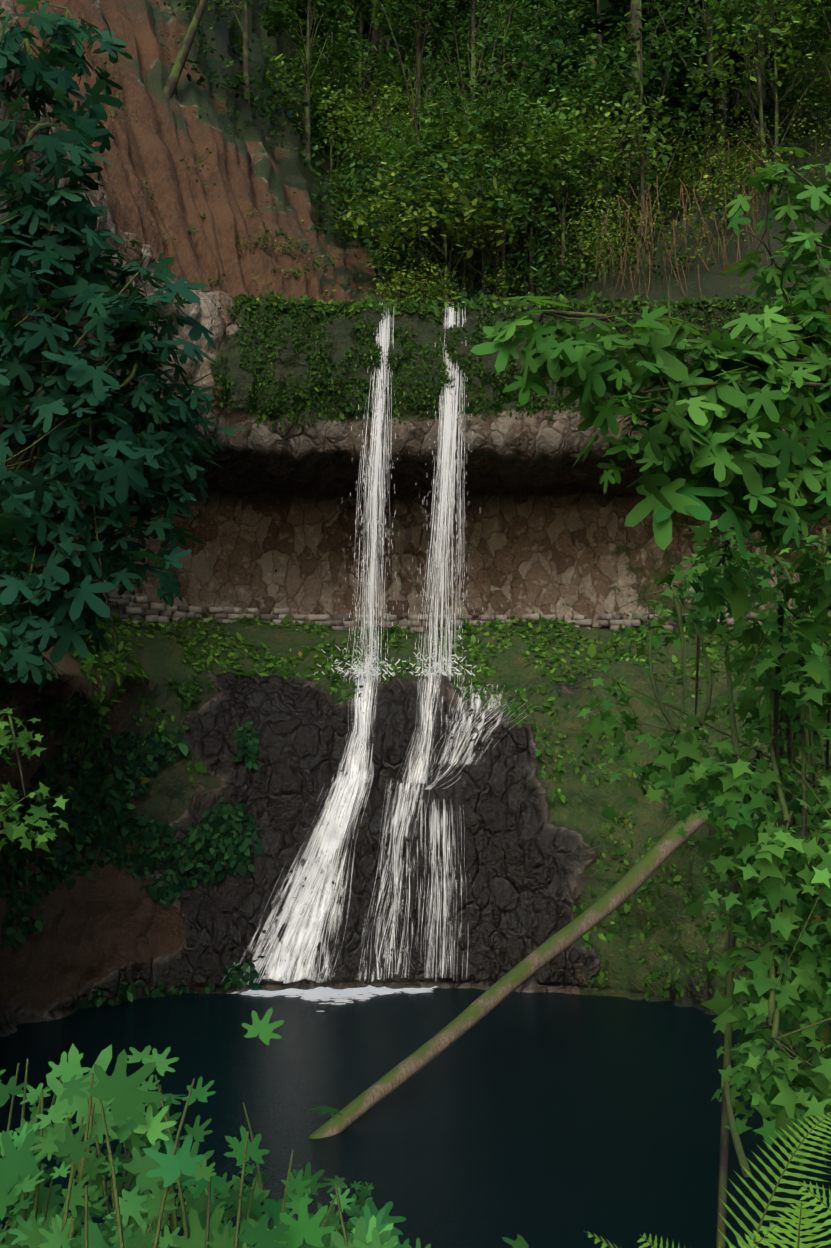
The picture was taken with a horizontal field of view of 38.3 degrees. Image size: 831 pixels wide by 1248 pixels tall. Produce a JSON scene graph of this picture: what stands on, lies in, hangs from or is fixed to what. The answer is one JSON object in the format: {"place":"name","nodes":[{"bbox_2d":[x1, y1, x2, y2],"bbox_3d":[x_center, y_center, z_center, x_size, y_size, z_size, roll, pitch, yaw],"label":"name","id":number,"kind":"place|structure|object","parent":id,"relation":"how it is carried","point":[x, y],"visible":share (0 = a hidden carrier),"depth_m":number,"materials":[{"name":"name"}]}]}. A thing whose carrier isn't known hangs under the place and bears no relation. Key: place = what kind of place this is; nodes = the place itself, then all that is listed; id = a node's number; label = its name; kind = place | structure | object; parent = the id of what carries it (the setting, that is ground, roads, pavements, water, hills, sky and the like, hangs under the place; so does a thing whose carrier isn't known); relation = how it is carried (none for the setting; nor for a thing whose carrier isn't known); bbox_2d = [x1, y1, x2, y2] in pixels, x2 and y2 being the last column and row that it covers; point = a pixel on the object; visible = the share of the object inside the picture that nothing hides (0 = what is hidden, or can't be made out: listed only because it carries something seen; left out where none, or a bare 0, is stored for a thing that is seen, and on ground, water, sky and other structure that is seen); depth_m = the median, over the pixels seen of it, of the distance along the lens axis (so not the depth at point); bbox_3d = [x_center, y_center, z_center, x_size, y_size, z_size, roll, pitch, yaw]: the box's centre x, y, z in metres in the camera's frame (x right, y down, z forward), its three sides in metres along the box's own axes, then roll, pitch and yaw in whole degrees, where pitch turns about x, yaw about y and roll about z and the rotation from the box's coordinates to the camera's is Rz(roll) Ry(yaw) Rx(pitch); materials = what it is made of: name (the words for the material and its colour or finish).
{"place":"outdoors","nodes":[
{"label":"outdoors","id":0,"kind":"place"},
{"bbox_2d":[0,0,830,1055],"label":"terrain ground","id":1,"kind":"structure","parent":0,"point":[284,504],"depth_m":49.35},
{"bbox_2d":[222,303,535,983],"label":"waterfall streams","id":2,"kind":"object","parent":1,"relation":"on","point":[451,417],"visible":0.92,"depth_m":48.45,"materials":[{"name":"white liquid"}]},
{"bbox_2d":[231,668,508,982],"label":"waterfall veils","id":3,"kind":"object","parent":2,"relation":"attached to","point":[300,942],"visible":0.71,"depth_m":45.15,"materials":[{"name":"liquid"}]},
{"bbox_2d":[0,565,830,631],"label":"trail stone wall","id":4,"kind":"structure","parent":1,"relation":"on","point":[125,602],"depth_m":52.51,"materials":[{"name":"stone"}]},
{"bbox_2d":[0,0,830,1050],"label":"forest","id":5,"kind":"object","parent":1,"relation":"on","point":[540,120],"depth_m":57.28,"materials":[{"name":"green plant"}]},
{"bbox_2d":[593,139,781,299],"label":"dry grass","id":6,"kind":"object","parent":1,"relation":"on","point":[663,235],"visible":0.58,"depth_m":53.06,"materials":[{"name":"plant"}]},
{"bbox_2d":[0,0,830,1247],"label":"foliage","id":7,"kind":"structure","parent":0,"point":[756,411],"depth_m":11.71,"materials":[{"name":"green plant"}]},
{"bbox_2d":[0,987,830,1247],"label":"pool water","id":8,"kind":"structure","parent":0,"point":[547,1120],"depth_m":31.97,"materials":[{"name":"teal liquid"}]},
{"bbox_2d":[226,985,436,1011],"bbox_3d":[-3.018,13.501,43.223,8.108,0.004,3.731,0,-3,-1],"label":"pool foam","id":9,"kind":"object","parent":8,"relation":"on","point":[323,994],"visible":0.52,"depth_m":43.93,"materials":[{"name":"white liquid"}]},
{"bbox_2d":[309,794,714,1138],"bbox_3d":[4.036,9.403,35.522,18.039,8.490,0.660,2,-4,-40],"label":"fallen log","id":10,"kind":"object","parent":8,"relation":"in","point":[628,884],"visible":0.9,"depth_m":34.34,"materials":[{"name":"wood"}]}
]}

